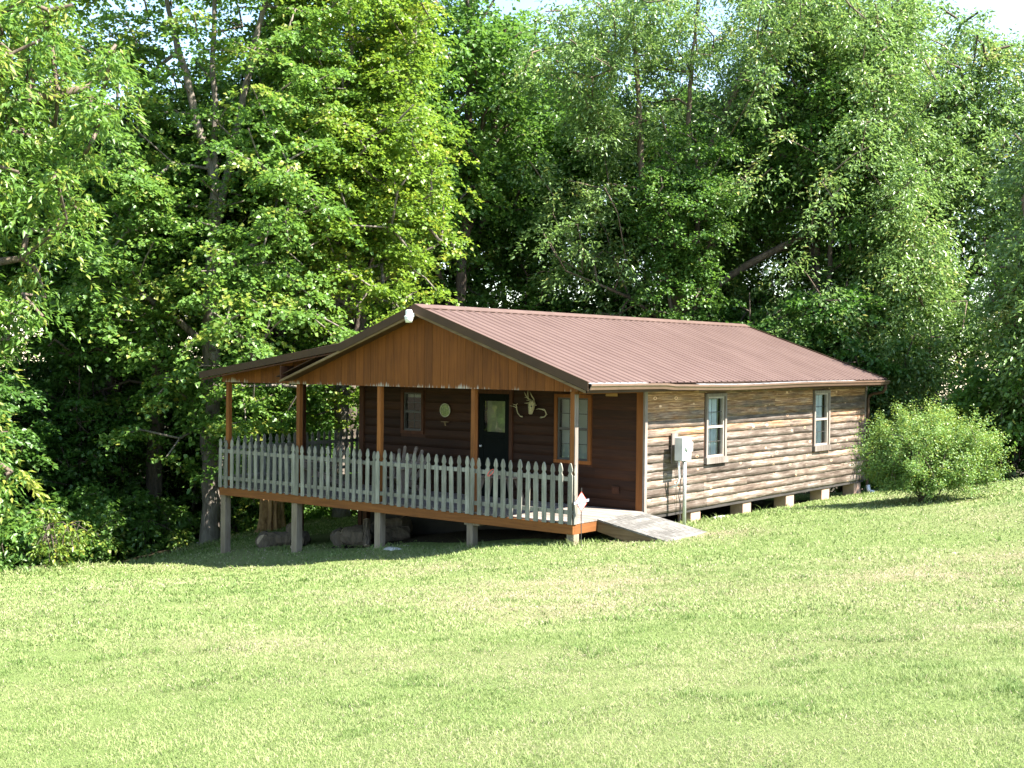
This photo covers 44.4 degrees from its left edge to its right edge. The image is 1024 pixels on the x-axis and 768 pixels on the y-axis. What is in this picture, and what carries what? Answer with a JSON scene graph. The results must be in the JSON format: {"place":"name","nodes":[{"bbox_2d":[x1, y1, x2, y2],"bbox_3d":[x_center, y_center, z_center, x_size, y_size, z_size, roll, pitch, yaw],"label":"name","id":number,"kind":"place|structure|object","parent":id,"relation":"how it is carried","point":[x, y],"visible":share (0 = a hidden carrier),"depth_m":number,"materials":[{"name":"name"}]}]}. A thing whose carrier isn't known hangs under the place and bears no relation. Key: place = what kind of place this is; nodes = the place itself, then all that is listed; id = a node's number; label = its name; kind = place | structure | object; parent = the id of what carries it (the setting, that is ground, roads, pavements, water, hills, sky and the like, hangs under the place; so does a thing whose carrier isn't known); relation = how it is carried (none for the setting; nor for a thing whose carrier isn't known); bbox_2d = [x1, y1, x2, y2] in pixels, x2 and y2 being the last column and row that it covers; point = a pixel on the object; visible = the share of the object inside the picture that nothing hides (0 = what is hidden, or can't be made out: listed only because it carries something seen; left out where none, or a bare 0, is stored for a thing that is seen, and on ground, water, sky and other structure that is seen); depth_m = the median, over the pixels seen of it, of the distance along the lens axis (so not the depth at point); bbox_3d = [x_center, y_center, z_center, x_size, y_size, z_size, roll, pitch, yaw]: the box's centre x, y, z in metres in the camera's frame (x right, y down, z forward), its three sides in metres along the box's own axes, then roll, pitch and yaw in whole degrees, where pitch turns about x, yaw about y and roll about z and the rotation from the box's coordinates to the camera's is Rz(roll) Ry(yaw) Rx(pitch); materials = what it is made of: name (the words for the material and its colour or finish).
{"place":"outdoors","nodes":[
{"label":"outdoors","id":0,"kind":"place"},
{"bbox_2d":[0,397,1023,767],"bbox_3d":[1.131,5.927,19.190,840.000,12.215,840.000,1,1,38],"label":"ground","id":1,"kind":"structure","parent":0,"point":[484,537],"depth_m":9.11,"materials":[{"name":"green plant"}]},
{"bbox_2d":[0,556,12,572],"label":"bush","id":2,"kind":"object","parent":1,"relation":"on","point":[2,562],"visible":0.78,"depth_m":24.43,"materials":[{"name":"green plant"}]},
{"bbox_2d":[0,484,24,522],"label":"shrub","id":3,"kind":"object","parent":1,"relation":"on","point":[9,503],"visible":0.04,"depth_m":30.61,"materials":[{"name":"green plant"}]},
{"bbox_2d":[0,212,34,376],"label":"forest tree","id":4,"kind":"object","parent":1,"relation":"on","point":[8,274],"visible":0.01,"depth_m":37.00,"materials":[{"name":"green plant"}]},
{"bbox_2d":[0,123,35,373],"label":"forest tree","id":5,"kind":"object","parent":1,"relation":"on","point":[1,333],"visible":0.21,"depth_m":31.51,"materials":[{"name":"green plant"}]},
{"bbox_2d":[0,372,61,517],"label":"sapling","id":6,"kind":"object","parent":1,"relation":"on","point":[8,389],"visible":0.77,"depth_m":28.73,"materials":[{"name":"green plant"}]},
{"bbox_2d":[0,513,81,571],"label":"shrub","id":7,"kind":"object","parent":1,"relation":"on","point":[17,554],"visible":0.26,"depth_m":28.00,"materials":[{"name":"green plant"}]},
{"bbox_2d":[0,407,84,515],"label":"sapling","id":8,"kind":"object","parent":1,"relation":"on","point":[16,418],"visible":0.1,"depth_m":32.02,"materials":[{"name":"green plant"}]},
{"bbox_2d":[0,358,91,439],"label":"sapling","id":9,"kind":"object","parent":1,"relation":"on","point":[10,369],"visible":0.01,"depth_m":36.14,"materials":[{"name":"green plant"}]},
{"bbox_2d":[0,319,113,508],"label":"sapling","id":10,"kind":"object","parent":1,"relation":"on","point":[26,375],"depth_m":34.72,"materials":[{"name":"green plant"}]},
{"bbox_2d":[26,506,94,567],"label":"shrub","id":11,"kind":"object","parent":1,"relation":"on","point":[42,545],"visible":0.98,"depth_m":24.70,"materials":[{"name":"green leaves"},{"name":"dark bark"}]},
{"bbox_2d":[0,488,134,566],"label":"shrub","id":12,"kind":"object","parent":1,"relation":"on","point":[57,501],"visible":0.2,"depth_m":28.77,"materials":[{"name":"green plant"}]},
{"bbox_2d":[0,0,155,569],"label":"hickory tree","id":13,"kind":"object","parent":1,"relation":"on","point":[31,100],"visible":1,"depth_m":21.65,"materials":[{"name":"green plant"}]},
{"bbox_2d":[0,365,173,506],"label":"sapling","id":14,"kind":"object","parent":1,"relation":"on","point":[80,438],"visible":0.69,"depth_m":31.39,"materials":[{"name":"green plant"}]},
{"bbox_2d":[19,481,168,564],"bbox_3d":[-10.111,3.488,30.041,3.607,2.441,3.261,1,1,38],"label":"shrub","id":15,"kind":"object","parent":1,"relation":"on","point":[84,504],"visible":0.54,"depth_m":29.30,"materials":[{"name":"green plant"}]},
{"bbox_2d":[43,360,148,490],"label":"sapling","id":16,"kind":"object","parent":1,"relation":"on","point":[78,429],"depth_m":40.02,"materials":[{"name":"green plant"}]},
{"bbox_2d":[0,82,235,561],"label":"forest tree","id":17,"kind":"object","parent":1,"relation":"on","point":[111,381],"visible":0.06,"depth_m":32.80,"materials":[{"name":"green plant"}]},
{"bbox_2d":[1,227,236,477],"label":"forest tree","id":18,"kind":"object","parent":1,"relation":"on","point":[55,370],"visible":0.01,"depth_m":36.29,"materials":[{"name":"green plant"}]},
{"bbox_2d":[63,464,192,559],"bbox_3d":[-10.434,3.613,33.188,3.913,2.929,4.328,1,1,14],"label":"shrub","id":19,"kind":"object","parent":1,"relation":"on","point":[139,480],"visible":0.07,"depth_m":33.16,"materials":[{"name":"green plant"}]},
{"bbox_2d":[1,108,276,520],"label":"forest tree","id":20,"kind":"object","parent":1,"relation":"on","point":[154,483],"visible":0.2,"depth_m":31.35,"materials":[{"name":"green plant"}]},
{"bbox_2d":[81,487,200,561],"bbox_3d":[-9.192,3.687,31.250,3.501,2.363,3.544,0,1,-18],"label":"shrub","id":21,"kind":"object","parent":1,"relation":"on","point":[179,528],"visible":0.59,"depth_m":30.65,"materials":[{"name":"green plant"}]},
{"bbox_2d":[95,311,202,545],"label":"sapling","id":22,"kind":"object","parent":1,"relation":"on","point":[174,491],"visible":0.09,"depth_m":36.06,"materials":[{"name":"green plant"}]},
{"bbox_2d":[3,0,381,543],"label":"maple tree","id":23,"kind":"object","parent":1,"relation":"on","point":[229,119],"visible":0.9,"depth_m":29.29,"materials":[{"name":"green plant"}]},
{"bbox_2d":[120,344,268,543],"bbox_3d":[-9.062,1.734,35.337,5.262,5.945,4.826,2,1,43],"label":"tree","id":24,"kind":"object","parent":1,"relation":"on","point":[190,454],"visible":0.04,"depth_m":34.27,"materials":[{"name":"green plant"}]},
{"bbox_2d":[163,462,252,535],"bbox_3d":[-8.654,3.384,37.630,5.050,3.417,4.566,1,1,21],"label":"shrub","id":25,"kind":"object","parent":1,"relation":"on","point":[200,504],"visible":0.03,"depth_m":36.01,"materials":[{"name":"green plant"}]},
{"bbox_2d":[176,458,287,535],"bbox_3d":[-7.179,3.018,33.008,3.261,2.441,3.607,0,1,-44],"label":"shrub","id":26,"kind":"object","parent":1,"relation":"on","point":[238,513],"visible":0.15,"depth_m":32.65,"materials":[{"name":"green plant"}]},
{"bbox_2d":[255,531,269,547],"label":"log","id":27,"kind":"object","parent":1,"relation":"on","point":[260,542],"visible":0.72,"depth_m":26.11,"materials":[{"name":"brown wood"}]},
{"bbox_2d":[175,50,355,436],"bbox_3d":[-7.026,-2.742,36.521,7.832,14.624,7.641,0,1,-17],"label":"forest tree","id":28,"kind":"object","parent":1,"relation":"on","point":[274,330],"visible":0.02,"depth_m":35.62,"materials":[{"name":"green plant"}]},
{"bbox_2d":[254,499,285,532],"bbox_3d":[-5.951,3.142,31.073,0.971,1.106,0.940,1,1,38],"label":"tree stump","id":29,"kind":"object","parent":1,"relation":"on","point":[271,515],"visible":0.69,"depth_m":30.84,"materials":[{"name":"brown wood"}]},
{"bbox_2d":[227,83,318,343],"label":"forest tree","id":30,"kind":"object","parent":1,"relation":"on","point":[259,284],"depth_m":42.39,"materials":[{"name":"green plant"}]},
{"bbox_2d":[188,328,358,467],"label":"sapling","id":31,"kind":"object","parent":1,"relation":"on","point":[323,429],"visible":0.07,"depth_m":34.92,"materials":[{"name":"green plant"}]},
{"bbox_2d":[265,531,289,545],"bbox_3d":[-4.747,3.224,26.126,0.802,0.355,0.330,1,1,17],"label":"log","id":32,"kind":"object","parent":1,"relation":"on","point":[275,538],"visible":0.59,"depth_m":26.04,"materials":[{"name":"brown wood"}]},
{"bbox_2d":[286,523,302,544],"bbox_3d":[-4.508,3.108,26.096,0.337,0.527,0.561,0,1,-23],"label":"log","id":33,"kind":"object","parent":32,"relation":"on","point":[288,528],"visible":0.24,"depth_m":26.07,"materials":[{"name":"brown wood"}]},
{"bbox_2d":[231,466,332,530],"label":"shrub","id":34,"kind":"object","parent":1,"relation":"on","point":[312,512],"visible":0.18,"depth_m":32.81,"materials":[{"name":"green plant"}]},
{"bbox_2d":[231,313,358,506],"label":"sapling","id":35,"kind":"object","parent":1,"relation":"on","point":[292,434],"visible":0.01,"depth_m":37.29,"materials":[{"name":"green plant"}]},
{"bbox_2d":[302,531,310,545],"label":"log","id":36,"kind":"object","parent":1,"relation":"on","point":[306,539],"visible":0.43,"depth_m":25.66,"materials":[{"name":"brown wood"}]},
{"bbox_2d":[272,429,357,516],"bbox_3d":[-4.825,2.685,35.345,4.328,2.929,3.913,0,1,-11],"label":"shrub","id":37,"kind":"object","parent":1,"relation":"on","point":[354,512],"visible":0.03,"depth_m":35.33,"materials":[{"name":"green plant"}]},
{"bbox_2d":[291,336,358,445],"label":"sapling","id":38,"kind":"object","parent":1,"relation":"on","point":[320,409],"depth_m":37.08,"materials":[{"name":"green plant"}]},
{"bbox_2d":[330,527,344,547],"bbox_3d":[-3.455,3.087,25.173,0.387,0.385,0.560,0,1,-7],"label":"log","id":39,"kind":"object","parent":1,"relation":"on","point":[334,537],"visible":0.61,"depth_m":24.91,"materials":[{"name":"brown wood"}]},
{"bbox_2d":[210,0,484,517],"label":"maple tree","id":40,"kind":"object","parent":1,"relation":"on","point":[382,213],"visible":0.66,"depth_m":31.21,"materials":[{"name":"green plant"}]},
{"bbox_2d":[234,0,474,515],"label":"forest tree","id":41,"kind":"object","parent":1,"relation":"on","point":[355,325],"visible":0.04,"depth_m":35.54,"materials":[{"name":"green plant"}]},
{"bbox_2d":[339,526,371,546],"bbox_3d":[-3.090,3.019,24.826,0.541,0.408,0.411,1,1,21],"label":"log","id":42,"kind":"object","parent":1,"relation":"on","point":[350,536],"visible":0.68,"depth_m":24.69,"materials":[{"name":"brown wood"}]},
{"bbox_2d":[352,524,373,540],"bbox_3d":[-2.857,2.989,25.274,0.773,0.445,0.360,1,1,27],"label":"log","id":43,"kind":"object","parent":1,"relation":"on","point":[371,528],"visible":0.17,"depth_m":25.16,"materials":[{"name":"brown wood"}]},
{"bbox_2d":[362,518,370,546],"bbox_3d":[-2.818,2.897,24.421,0.174,0.541,0.448,0,1,-5],"label":"log","id":44,"kind":"object","parent":1,"relation":"on","point":[366,541],"visible":0.98,"depth_m":24.37,"materials":[{"name":"grey wood"}]},
{"bbox_2d":[259,132,497,514],"bbox_3d":[-4.450,-1.990,37.973,7.485,12.838,7.468,0,1,-28],"label":"forest tree","id":45,"kind":"object","parent":1,"relation":"on","point":[437,251],"visible":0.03,"depth_m":37.59,"materials":[{"name":"green plant"}]},
{"bbox_2d":[371,516,412,532],"bbox_3d":[-2.427,2.906,25.265,0.891,0.552,0.446,1,1,38],"label":"log","id":46,"kind":"object","parent":1,"relation":"on","point":[401,521],"visible":0.45,"depth_m":25.04,"materials":[{"name":"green wood"}]},
{"bbox_2d":[384,547,400,550],"bbox_3d":[-2.154,3.017,22.938,0.639,0.078,0.358,1,1,38],"label":"stone","id":47,"kind":"object","parent":1,"relation":"on","point":[390,548],"visible":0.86,"depth_m":22.87,"materials":[{"name":"grey stone"}]},
{"bbox_2d":[385,526,409,542],"bbox_3d":[-2.338,2.972,24.802,0.654,0.351,0.336,0,1,-13],"label":"log","id":48,"kind":"object","parent":1,"relation":"on","point":[392,533],"visible":0.61,"depth_m":24.69,"materials":[{"name":"brown wood"}]},
{"bbox_2d":[355,0,575,306],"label":"forest tree","id":49,"kind":"object","parent":1,"relation":"on","point":[488,45],"visible":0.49,"depth_m":38.19,"materials":[{"name":"green plant"}]},
{"bbox_2d":[375,97,567,309],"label":"forest tree","id":50,"kind":"object","parent":1,"relation":"on","point":[493,247],"visible":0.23,"depth_m":40.69,"materials":[{"name":"green plant"}]},
{"bbox_2d":[450,7,611,288],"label":"forest tree","id":51,"kind":"object","parent":1,"relation":"on","point":[524,15],"visible":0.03,"depth_m":45.09,"materials":[{"name":"green plant"}]},
{"bbox_2d":[466,102,609,308],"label":"forest tree","id":52,"kind":"object","parent":1,"relation":"on","point":[540,126],"visible":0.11,"depth_m":42.93,"materials":[{"name":"green plant"}]},
{"bbox_2d":[474,245,604,313],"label":"sapling","id":53,"kind":"object","parent":1,"relation":"on","point":[543,305],"visible":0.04,"depth_m":40.60,"materials":[{"name":"green plant"}]},
{"bbox_2d":[199,304,889,552],"bbox_3d":[1.222,1.273,27.767,9.789,5.535,12.434,1,1,38],"label":"cabin","id":54,"kind":"object","parent":1,"relation":"on","point":[754,414],"visible":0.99,"depth_m":23.87,"materials":[{"name":"brown wood"}]},
{"bbox_2d":[304,441,349,488],"bbox_3d":[-3.857,1.657,25.901,0.928,0.950,0.874,0,1,-20],"label":"adirondack chair","id":55,"kind":"object","parent":54,"relation":"on","point":[318,471],"visible":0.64,"depth_m":25.77,"materials":[{"name":"grey wood"}]},
{"bbox_2d":[387,446,426,493],"bbox_3d":[-2.155,1.700,24.458,0.874,0.950,0.928,1,1,29],"label":"adirondack chair","id":56,"kind":"object","parent":54,"relation":"on","point":[403,469],"visible":0.56,"depth_m":24.56,"materials":[{"name":"grey wood"}]},
{"bbox_2d":[404,310,413,322],"bbox_3d":[-1.809,-1.195,22.110,0.168,0.231,0.194,1,1,38],"label":"security light","id":57,"kind":"object","parent":54,"relation":"attached to","point":[409,316],"visible":1,"depth_m":22.05,"materials":[{"name":"white paint"}]},
{"bbox_2d":[400,389,424,433],"bbox_3d":[-1.997,0.563,25.636,0.624,0.894,0.144,1,1,38],"label":"window","id":58,"kind":"structure","parent":54,"relation":"in","point":[405,393],"depth_m":25.66,"materials":[{"name":"brown wood"}]},
{"bbox_2d":[440,403,449,416],"bbox_3d":[-1.335,0.523,25.020,0.278,0.278,0.021,1,1,38],"label":"wall plate","id":59,"kind":"object","parent":54,"relation":"attached to","point":[444,409],"depth_m":25.01,"materials":[{"name":"green ceramic"}]},
{"bbox_2d":[477,389,513,498],"bbox_3d":[-0.332,1.149,24.317,0.920,2.080,0.167,1,1,38],"label":"door","id":60,"kind":"structure","parent":54,"relation":"in","point":[494,443],"depth_m":24.32,"materials":[{"name":"black wood"}]},
{"bbox_2d":[481,474,524,505],"bbox_3d":[-0.228,1.952,22.959,0.972,0.534,0.380,1,1,38],"label":"trestle table","id":61,"kind":"object","parent":54,"relation":"on","point":[499,477],"visible":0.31,"depth_m":22.86,"materials":[{"name":"brown wood"}]},
{"bbox_2d":[524,392,536,413],"bbox_3d":[0.346,0.344,23.639,0.264,0.454,0.150,1,1,38],"label":"deer skull","id":62,"kind":"object","parent":54,"relation":"attached to","point":[531,404],"visible":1,"depth_m":23.59,"materials":[{"name":"beige"}]},
{"bbox_2d":[554,394,591,464],"bbox_3d":[1.148,0.830,23.172,0.824,1.274,0.144,1,1,38],"label":"window","id":63,"kind":"structure","parent":54,"relation":"in","point":[561,405],"depth_m":23.22,"materials":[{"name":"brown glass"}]},
{"bbox_2d":[669,433,692,524],"bbox_3d":[3.096,1.850,22.823,0.365,1.900,0.490,1,1,38],"label":"electric meter","id":64,"kind":"object","parent":54,"relation":"attached to","point":[681,448],"visible":0.96,"depth_m":22.68,"materials":[{"name":"grey paint"}]},
{"bbox_2d":[704,393,727,463],"bbox_3d":[3.884,0.851,24.221,0.220,1.342,0.844,1,1,38],"label":"window","id":65,"kind":"structure","parent":54,"relation":"in","point":[711,456],"depth_m":24.32,"materials":[{"name":"white wood"}]},
{"bbox_2d":[812,390,831,451],"bbox_3d":[6.855,0.811,28.010,0.220,1.342,0.874,1,1,38],"label":"window","id":66,"kind":"structure","parent":54,"relation":"in","point":[817,445],"depth_m":28.13,"materials":[{"name":"white wood"}]},
{"bbox_2d":[505,243,647,314],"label":"sapling","id":67,"kind":"object","parent":1,"relation":"on","point":[571,280],"depth_m":44.14,"materials":[{"name":"green plant"}]},
{"bbox_2d":[574,488,588,545],"bbox_3d":[1.127,2.232,20.435,0.249,1.085,0.042,0,1,-6],"label":"yard sign","id":68,"kind":"object","parent":1,"relation":"on","point":[581,501],"visible":1,"depth_m":20.43,"materials":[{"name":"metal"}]},
{"bbox_2d":[503,234,665,317],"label":"sapling","id":69,"kind":"object","parent":1,"relation":"on","point":[580,293],"visible":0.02,"depth_m":41.67,"materials":[{"name":"green plant"}]},
{"bbox_2d":[531,74,676,311],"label":"forest tree","id":70,"kind":"object","parent":1,"relation":"on","point":[577,174],"visible":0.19,"depth_m":42.25,"materials":[{"name":"green plant"}]},
{"bbox_2d":[576,260,667,318],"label":"sapling","id":71,"kind":"object","parent":1,"relation":"on","point":[645,266],"visible":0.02,"depth_m":40.18,"materials":[{"name":"green plant"}]},
{"bbox_2d":[597,512,705,541],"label":"wooden ramp","id":72,"kind":"structure","parent":1,"relation":"on","point":[638,526],"depth_m":21.00,"materials":[{"name":"grey wood"}]},
{"bbox_2d":[616,123,771,320],"bbox_3d":[5.139,-1.955,35.885,4.794,11.060,4.324,0,1,-13],"label":"forest tree","id":73,"kind":"object","parent":1,"relation":"on","point":[677,251],"visible":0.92,"depth_m":35.10,"materials":[{"name":"green plant"}]},
{"bbox_2d":[607,78,793,314],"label":"forest tree","id":74,"kind":"object","parent":1,"relation":"on","point":[746,279],"visible":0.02,"depth_m":45.94,"materials":[{"name":"green plant"}]},
{"bbox_2d":[606,84,808,318],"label":"forest tree","id":75,"kind":"object","parent":1,"relation":"on","point":[757,239],"visible":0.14,"depth_m":40.64,"materials":[{"name":"green plant"}]},
{"bbox_2d":[490,0,998,429],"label":"oak tree","id":76,"kind":"object","parent":1,"relation":"on","point":[787,22],"visible":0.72,"depth_m":35.16,"materials":[{"name":"green plant"}]},
{"bbox_2d":[705,273,807,339],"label":"sapling","id":77,"kind":"object","parent":1,"relation":"on","point":[759,295],"visible":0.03,"depth_m":41.60,"materials":[{"name":"green plant"}]},
{"bbox_2d":[684,292,836,353],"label":"sapling","id":78,"kind":"object","parent":1,"relation":"on","point":[733,317],"visible":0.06,"depth_m":35.88,"materials":[{"name":"green plant"}]},
{"bbox_2d":[727,24,913,491],"bbox_3d":[9.035,-3.588,37.029,5.478,14.010,6.073,1,1,8],"label":"forest tree","id":79,"kind":"object","parent":1,"relation":"on","point":[821,124],"visible":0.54,"depth_m":36.06,"materials":[{"name":"green plant"}]},
{"bbox_2d":[753,278,927,491],"bbox_3d":[9.095,0.048,34.790,4.826,5.945,5.262,1,1,22],"label":"sapling","id":80,"kind":"object","parent":1,"relation":"on","point":[816,344],"visible":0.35,"depth_m":33.52,"materials":[{"name":"green plant"}]},
{"bbox_2d":[739,87,973,488],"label":"forest tree","id":81,"kind":"object","parent":1,"relation":"on","point":[783,281],"visible":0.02,"depth_m":44.45,"materials":[{"name":"green plant"}]},
{"bbox_2d":[830,409,907,492],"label":"shrub","id":82,"kind":"object","parent":1,"relation":"on","point":[862,485],"visible":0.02,"depth_m":32.90,"materials":[{"name":"green plant"}]},
{"bbox_2d":[781,266,965,491],"bbox_3d":[10.530,-0.143,37.996,5.821,7.893,5.809,0,1,-11],"label":"sapling","id":83,"kind":"object","parent":1,"relation":"on","point":[869,313],"depth_m":37.05,"materials":[{"name":"green plant"}]},
{"bbox_2d":[798,249,993,414],"bbox_3d":[11.226,-0.577,37.855,6.142,7.566,6.698,0,1,-24],"label":"sapling","id":84,"kind":"object","parent":1,"relation":"on","point":[967,285],"visible":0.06,"depth_m":36.13,"materials":[{"name":"green plant"}]},
{"bbox_2d":[825,0,1023,410],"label":"oak tree","id":85,"kind":"object","parent":1,"relation":"on","point":[996,122],"visible":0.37,"depth_m":36.73,"materials":[{"name":"green plant"}]},
{"bbox_2d":[842,391,1017,502],"bbox_3d":[7.644,1.159,22.974,2.700,2.060,2.846,0,1,-17],"label":"round bush","id":86,"kind":"object","parent":1,"relation":"on","point":[913,454],"visible":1,"depth_m":22.39,"materials":[{"name":"green plant"}]},
{"bbox_2d":[890,402,999,475],"bbox_3d":[11.468,1.647,33.307,3.261,2.441,3.607,0,1,-4],"label":"shrub","id":87,"kind":"object","parent":1,"relation":"on","point":[922,415],"depth_m":33.56,"materials":[{"name":"green plant"}]},
{"bbox_2d":[927,357,1023,481],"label":"shrub","id":88,"kind":"object","parent":1,"relation":"on","point":[968,395],"visible":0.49,"depth_m":30.05,"materials":[{"name":"green plant"}]},
{"bbox_2d":[947,253,1023,474],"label":"sapling","id":89,"kind":"object","parent":1,"relation":"on","point":[988,330],"visible":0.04,"depth_m":34.60,"materials":[{"name":"green plant"}]},
{"bbox_2d":[953,96,1023,433],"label":"oak tree","id":90,"kind":"object","parent":1,"relation":"on","point":[1013,301],"visible":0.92,"depth_m":29.31,"materials":[{"name":"green plant"}]},
{"bbox_2d":[1014,404,1023,440],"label":"shrub","id":91,"kind":"object","parent":1,"relation":"on","point":[1019,438],"visible":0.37,"depth_m":28.64,"materials":[{"name":"green plant"}]},
{"bbox_2d":[0,0,1023,395],"label":"sky","id":92,"kind":"structure","parent":0,"point":[1010,13],"materials":[{"name":"white"}]}
]}

